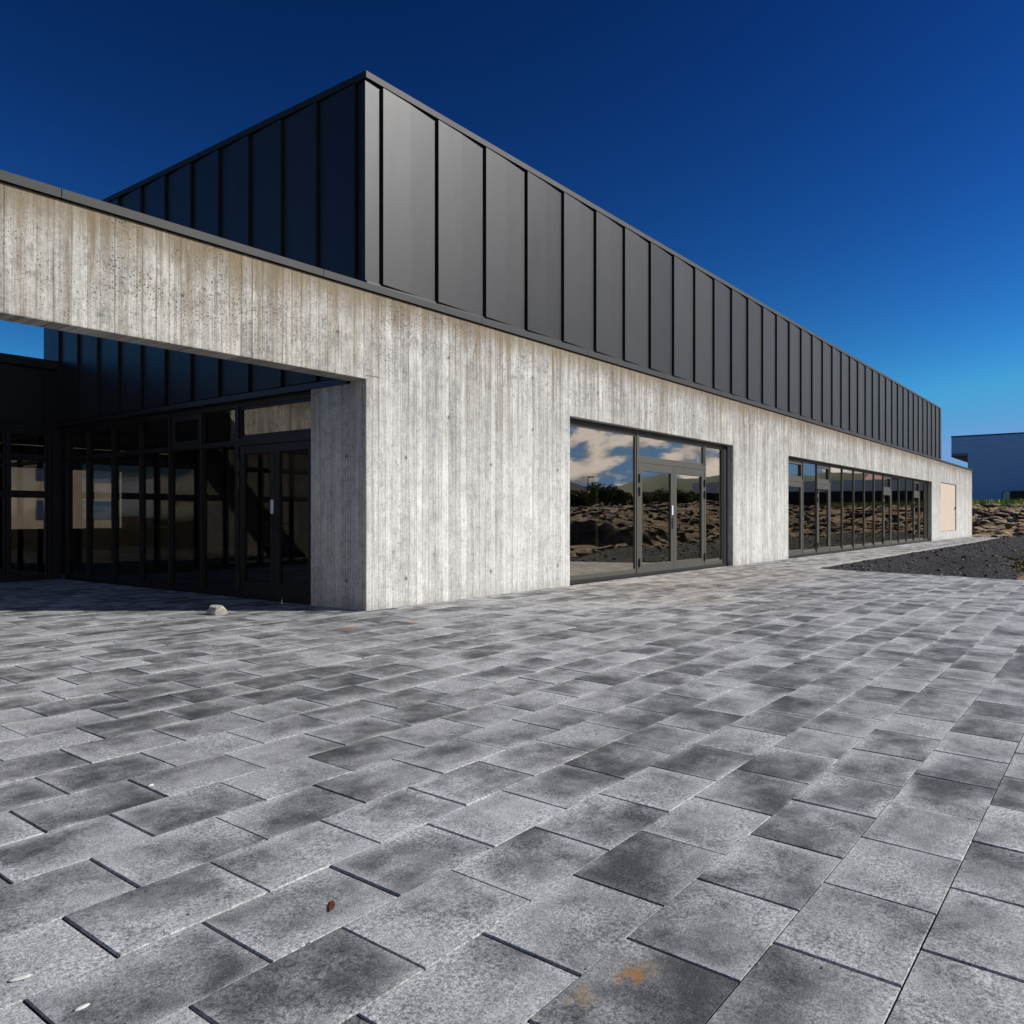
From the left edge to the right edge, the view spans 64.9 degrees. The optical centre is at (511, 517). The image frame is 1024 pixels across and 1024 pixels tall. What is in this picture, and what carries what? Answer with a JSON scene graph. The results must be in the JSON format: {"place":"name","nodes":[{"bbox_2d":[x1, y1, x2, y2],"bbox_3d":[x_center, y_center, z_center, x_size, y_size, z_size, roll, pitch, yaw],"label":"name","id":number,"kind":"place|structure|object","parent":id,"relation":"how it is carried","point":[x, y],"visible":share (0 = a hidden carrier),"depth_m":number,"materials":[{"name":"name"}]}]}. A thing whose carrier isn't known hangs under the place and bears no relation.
{"place":"outdoors","nodes":[
{"label":"outdoors","id":0,"kind":"place"},
{"bbox_2d":[0,537,1023,1023],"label":"paving","id":1,"kind":"structure","parent":0,"point":[460,777],"depth_m":3.69,"materials":[{"name":"grey stone"}]},
{"bbox_2d":[8,974,31,981],"bbox_3d":[-1.391,1.303,2.278,0.060,0.008,0.024,0,0,-34],"label":"white fleck","id":2,"kind":"object","parent":1,"relation":"on","point":[21,977],"visible":1,"depth_m":2.27},
{"bbox_2d":[74,1003,89,1011],"bbox_3d":[-1.149,1.308,2.151,0.017,0.008,0.043,0,0,38],"label":"white fleck","id":3,"kind":"object","parent":1,"relation":"on","point":[83,1006],"visible":1,"depth_m":2.15},
{"bbox_2d":[207,605,227,614],"bbox_3d":[-3.630,1.141,9.936,0.233,0.112,0.195,7,2,-5],"label":"rock","id":4,"kind":"object","parent":1,"relation":"on","point":[217,610],"visible":0.98,"depth_m":9.88,"materials":[{"name":"stone"}]},
{"bbox_2d":[329,900,334,910],"bbox_3d":[-0.606,1.308,2.715,0.019,0.002,0.080,0,0,-9],"label":"dry leaf","id":5,"kind":"object","parent":1,"relation":"on","point":[332,905],"visible":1,"depth_m":2.71,"materials":[{"name":"brown plant"}]},
{"bbox_2d":[2,585,1017,1023],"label":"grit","id":6,"kind":"object","parent":1,"relation":"on","point":[604,713],"visible":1,"depth_m":4.33,"materials":[{"name":"stone"}]},
{"bbox_2d":[0,0,1023,467],"label":"sky","id":7,"kind":"structure","parent":0,"point":[854,169],"materials":[{"name":"blue"}]},
{"bbox_2d":[819,506,1023,579],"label":"lava terrain","id":8,"kind":"structure","parent":0,"point":[975,571],"depth_m":20.95,"materials":[{"name":"black gravel"}]},
{"bbox_2d":[0,70,972,610],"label":"building","id":9,"kind":"structure","parent":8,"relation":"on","point":[366,340],"depth_m":12.69,"materials":[{"name":"concrete"}]},
{"bbox_2d":[0,496,4,577],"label":"window","id":10,"kind":"structure","parent":9,"relation":"in","point":[2,498],"depth_m":14.91,"materials":[{"name":"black glass"}]},
{"bbox_2d":[0,458,4,491],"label":"window","id":11,"kind":"structure","parent":9,"relation":"in","point":[2,460],"depth_m":14.91,"materials":[{"name":"black glass"}]},
{"bbox_2d":[0,431,4,453],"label":"window","id":12,"kind":"structure","parent":9,"relation":"in","point":[2,433],"depth_m":14.91,"materials":[{"name":"black glass"}]},
{"bbox_2d":[10,496,46,576],"bbox_3d":[-9.180,0.360,15.272,0.090,1.516,0.660,0,0,37],"label":"window","id":13,"kind":"structure","parent":9,"relation":"in","point":[28,514],"depth_m":15.26,"materials":[{"name":"clear glass"}]},
{"bbox_2d":[10,458,46,492],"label":"window","id":14,"kind":"structure","parent":9,"relation":"in","point":[26,475],"depth_m":15.26,"materials":[{"name":"clear glass"}]},
{"bbox_2d":[10,432,46,456],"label":"window","id":15,"kind":"structure","parent":9,"relation":"in","point":[27,444],"depth_m":15.26,"materials":[{"name":"black glass"}]},
{"bbox_2d":[0,427,64,581],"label":"window frame","id":16,"kind":"structure","parent":9,"relation":"in","point":[58,437],"depth_m":15.62,"materials":[{"name":"black metal"}]},
{"bbox_2d":[68,429,85,457],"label":"window","id":17,"kind":"structure","parent":9,"relation":"in","point":[76,439],"depth_m":15.41,"materials":[{"name":"black glass"}]},
{"bbox_2d":[68,459,85,576],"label":"window","id":18,"kind":"structure","parent":9,"relation":"in","point":[76,468],"depth_m":15.42,"materials":[{"name":"clear glass"}]},
{"bbox_2d":[89,426,110,455],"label":"window","id":19,"kind":"structure","parent":9,"relation":"in","point":[100,437],"depth_m":14.86,"materials":[{"name":"black glass"}]},
{"bbox_2d":[89,457,110,578],"bbox_3d":[-7.539,0.015,14.852,0.908,2.226,0.090,0,0,37],"label":"window","id":20,"kind":"structure","parent":9,"relation":"in","point":[99,468],"depth_m":14.87,"materials":[{"name":"clear glass"}]},
{"bbox_2d":[114,422,138,452],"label":"window","id":21,"kind":"structure","parent":9,"relation":"in","point":[126,436],"depth_m":14.29,"materials":[{"name":"black glass"}]},
{"bbox_2d":[114,454,138,581],"bbox_3d":[-6.772,0.015,14.266,0.918,2.226,0.090,0,0,37],"label":"window","id":22,"kind":"structure","parent":9,"relation":"in","point":[126,467],"depth_m":14.28,"materials":[{"name":"clear glass"}]},
{"bbox_2d":[142,418,167,450],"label":"window","id":23,"kind":"structure","parent":9,"relation":"in","point":[154,432],"depth_m":13.69,"materials":[{"name":"black glass"}]},
{"bbox_2d":[142,451,167,584],"bbox_3d":[-6.013,0.015,13.686,0.888,2.226,0.090,0,0,37],"label":"window","id":24,"kind":"structure","parent":9,"relation":"in","point":[154,465],"depth_m":13.69,"materials":[{"name":"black glass"}]},
{"bbox_2d":[171,413,199,447],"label":"window","id":25,"kind":"structure","parent":9,"relation":"in","point":[185,429],"depth_m":13.11,"materials":[{"name":"black glass"}]},
{"bbox_2d":[171,448,199,587],"bbox_3d":[-5.266,0.015,13.116,0.888,2.226,0.090,0,0,37],"label":"window","id":26,"kind":"structure","parent":9,"relation":"in","point":[185,464],"depth_m":13.13,"materials":[{"name":"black glass"}]},
{"bbox_2d":[65,392,310,603],"bbox_3d":[-5.646,-0.267,13.400,7.560,2.934,0.120,0,0,37],"label":"window frame","id":27,"kind":"structure","parent":9,"relation":"in","point":[307,394],"depth_m":12.86,"materials":[{"name":"black metal"}]},
{"bbox_2d":[203,408,234,444],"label":"window","id":28,"kind":"structure","parent":9,"relation":"in","point":[218,426],"depth_m":12.54,"materials":[{"name":"black glass"}]},
{"bbox_2d":[203,445,234,590],"bbox_3d":[-4.515,0.015,12.542,0.898,2.226,0.090,0,0,37],"label":"window","id":29,"kind":"structure","parent":9,"relation":"in","point":[218,462],"depth_m":12.54,"materials":[{"name":"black glass"}]},
{"bbox_2d":[237,443,274,594],"bbox_3d":[-3.791,0.052,11.923,0.900,2.235,0.152,0,0,37],"label":"door","id":30,"kind":"structure","parent":9,"relation":"in","point":[256,463],"depth_m":11.94,"materials":[{"name":"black glass"}]},
{"bbox_2d":[240,398,310,437],"bbox_3d":[-3.398,-1.425,11.689,1.726,0.466,0.090,0,0,37],"label":"window","id":31,"kind":"structure","parent":9,"relation":"in","point":[292,416],"depth_m":11.67,"materials":[{"name":"clear glass"}]},
{"bbox_2d":[273,440,310,598],"bbox_3d":[-3.068,0.052,11.370,0.900,2.235,0.152,0,0,37],"label":"door","id":32,"kind":"structure","parent":9,"relation":"in","point":[292,523],"depth_m":11.42,"materials":[{"name":"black glass"}]},
{"bbox_2d":[570,422,635,580],"bbox_3d":[1.675,-0.277,15.271,0.090,2.823,2.645,0,0,37],"label":"window","id":33,"kind":"structure","parent":9,"relation":"in","point":[633,436],"depth_m":16.26,"materials":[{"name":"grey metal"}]},
{"bbox_2d":[570,418,727,584],"bbox_3d":[3.082,-0.280,17.096,0.130,2.959,7.305,0,0,37],"label":"window frame","id":34,"kind":"structure","parent":9,"relation":"in","point":[571,420],"depth_m":16.44,"materials":[{"name":"grey metal"}]},
{"bbox_2d":[638,463,674,572],"bbox_3d":[3.040,0.032,16.971,0.152,2.275,1.625,0,0,37],"label":"door","id":35,"kind":"structure","parent":9,"relation":"in","point":[666,565],"depth_m":17.21,"materials":[{"name":"grey metal"}]},
{"bbox_2d":[639,434,703,465],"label":"window","id":36,"kind":"structure","parent":9,"relation":"in","point":[701,447],"depth_m":17.87,"materials":[{"name":"grey metal"}]},
{"bbox_2d":[674,467,705,568],"bbox_3d":[4.021,0.032,18.286,0.114,2.275,1.635,0,0,37],"label":"door","id":37,"kind":"structure","parent":9,"relation":"in","point":[699,561],"depth_m":18.50,"materials":[{"name":"grey metal"}]},
{"bbox_2d":[706,446,722,564],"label":"window","id":38,"kind":"structure","parent":9,"relation":"in","point":[720,560],"depth_m":19.77,"materials":[{"name":"grey metal"}]},
{"bbox_2d":[788,459,801,479],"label":"window","id":39,"kind":"structure","parent":9,"relation":"in","point":[799,463],"depth_m":24.33,"materials":[{"name":"grey metal"}]},
{"bbox_2d":[788,481,802,555],"bbox_3d":[8.336,0.039,23.965,0.080,2.198,1.690,0,0,37],"label":"door","id":40,"kind":"structure","parent":9,"relation":"in","point":[799,551],"depth_m":24.50,"materials":[{"name":"grey metal"}]},
{"bbox_2d":[804,462,815,553],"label":"window","id":41,"kind":"structure","parent":9,"relation":"in","point":[814,465],"depth_m":25.76,"materials":[{"name":"grey metal"}]},
{"bbox_2d":[817,484,829,552],"bbox_3d":[10.174,0.039,26.311,0.152,2.198,1.410,0,0,37],"label":"door","id":42,"kind":"structure","parent":9,"relation":"in","point":[825,487],"depth_m":26.74,"materials":[{"name":"grey metal"}]},
{"bbox_2d":[818,465,829,482],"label":"window","id":43,"kind":"structure","parent":9,"relation":"in","point":[827,480],"depth_m":26.69,"materials":[{"name":"grey metal"}]},
{"bbox_2d":[831,467,841,550],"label":"window","id":44,"kind":"structure","parent":9,"relation":"in","point":[840,469],"depth_m":28.04,"materials":[{"name":"grey metal"}]},
{"bbox_2d":[843,469,852,549],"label":"window","id":45,"kind":"structure","parent":9,"relation":"in","point":[851,547],"depth_m":29.20,"materials":[{"name":"grey metal"}]},
{"bbox_2d":[788,457,928,557],"bbox_3d":[14.266,-0.280,31.748,0.120,2.959,21.330,0,0,37],"label":"window frame","id":46,"kind":"structure","parent":9,"relation":"in","point":[789,458],"depth_m":28.73,"materials":[{"name":"black metal"}]},
{"bbox_2d":[854,471,863,547],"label":"window","id":47,"kind":"structure","parent":9,"relation":"in","point":[859,475],"depth_m":29.93,"materials":[{"name":"clear glass"}]},
{"bbox_2d":[865,473,873,546],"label":"window","id":48,"kind":"structure","parent":9,"relation":"in","point":[869,478],"depth_m":31.09,"materials":[{"name":"clear glass"}]},
{"bbox_2d":[875,474,882,545],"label":"window","id":49,"kind":"structure","parent":9,"relation":"in","point":[878,478],"depth_m":32.22,"materials":[{"name":"clear glass"}]},
{"bbox_2d":[884,476,890,489],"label":"window","id":50,"kind":"structure","parent":9,"relation":"in","point":[887,480],"depth_m":33.51,"materials":[{"name":"grey metal"}]},
{"bbox_2d":[884,491,892,544],"bbox_3d":[15.515,0.039,33.304,0.152,2.198,1.370,0,0,37],"label":"door","id":51,"kind":"structure","parent":9,"relation":"in","point":[887,495],"depth_m":33.46,"materials":[{"name":"grey metal"}]},
{"bbox_2d":[892,477,898,543],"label":"window","id":52,"kind":"structure","parent":9,"relation":"in","point":[895,481],"depth_m":34.58,"materials":[{"name":"clear glass"}]},
{"bbox_2d":[899,478,905,542],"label":"window","id":53,"kind":"structure","parent":9,"relation":"in","point":[902,482],"depth_m":35.66,"materials":[{"name":"clear glass"}]},
{"bbox_2d":[907,480,912,541],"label":"window","id":54,"kind":"structure","parent":9,"relation":"in","point":[909,482],"depth_m":36.81,"materials":[{"name":"clear glass"}]},
{"bbox_2d":[914,481,918,492],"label":"window","id":55,"kind":"structure","parent":9,"relation":"in","point":[916,484],"depth_m":38.14,"materials":[{"name":"grey metal"}]},
{"bbox_2d":[914,494,920,541],"bbox_3d":[19.060,0.039,37.946,0.152,2.198,1.290,0,0,37],"label":"door","id":56,"kind":"structure","parent":9,"relation":"in","point":[917,518],"depth_m":38.06,"materials":[{"name":"grey metal"}]},
{"bbox_2d":[920,482,923,540],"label":"window","id":57,"kind":"structure","parent":9,"relation":"in","point":[921,483],"depth_m":39.02,"materials":[{"name":"clear glass"}]},
{"bbox_2d":[925,483,927,539],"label":"window","id":58,"kind":"structure","parent":9,"relation":"in","point":[926,484],"depth_m":39.93,"materials":[{"name":"clear glass"}]},
{"bbox_2d":[808,537,999,568],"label":"kerb","id":59,"kind":"structure","parent":8,"relation":"on","point":[840,563],"depth_m":25.94,"materials":[{"name":"concrete"}]},
{"bbox_2d":[822,535,1023,579],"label":"gravel stones","id":60,"kind":"object","parent":8,"relation":"on","point":[927,557],"visible":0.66,"depth_m":20.91,"materials":[{"name":"black gravel"}]},
{"bbox_2d":[951,432,1023,536],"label":"blue building","id":61,"kind":"structure","parent":8,"relation":"on","point":[995,462],"depth_m":94.91,"materials":[{"name":"blue metal"}]},
{"bbox_2d":[1002,491,1023,501],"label":"window","id":62,"kind":"structure","parent":61,"relation":"in","point":[1005,494],"depth_m":93.76,"materials":[{"name":"teal glass"}]},
{"bbox_2d":[972,503,1023,537],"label":"lava rocks","id":63,"kind":"object","parent":8,"relation":"on","point":[1017,520],"visible":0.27,"depth_m":56.82,"materials":[{"name":"brown stone"}]},
{"bbox_2d":[972,498,1023,505],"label":"grass strip","id":64,"kind":"object","parent":8,"relation":"on","point":[999,502],"depth_m":69.07,"materials":[{"name":"green plant"}]},
{"bbox_2d":[996,537,1023,571],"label":"moss tufts","id":65,"kind":"object","parent":8,"relation":"on","point":[1020,562],"visible":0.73,"depth_m":19.65,"materials":[{"name":"green plant"}]}
]}

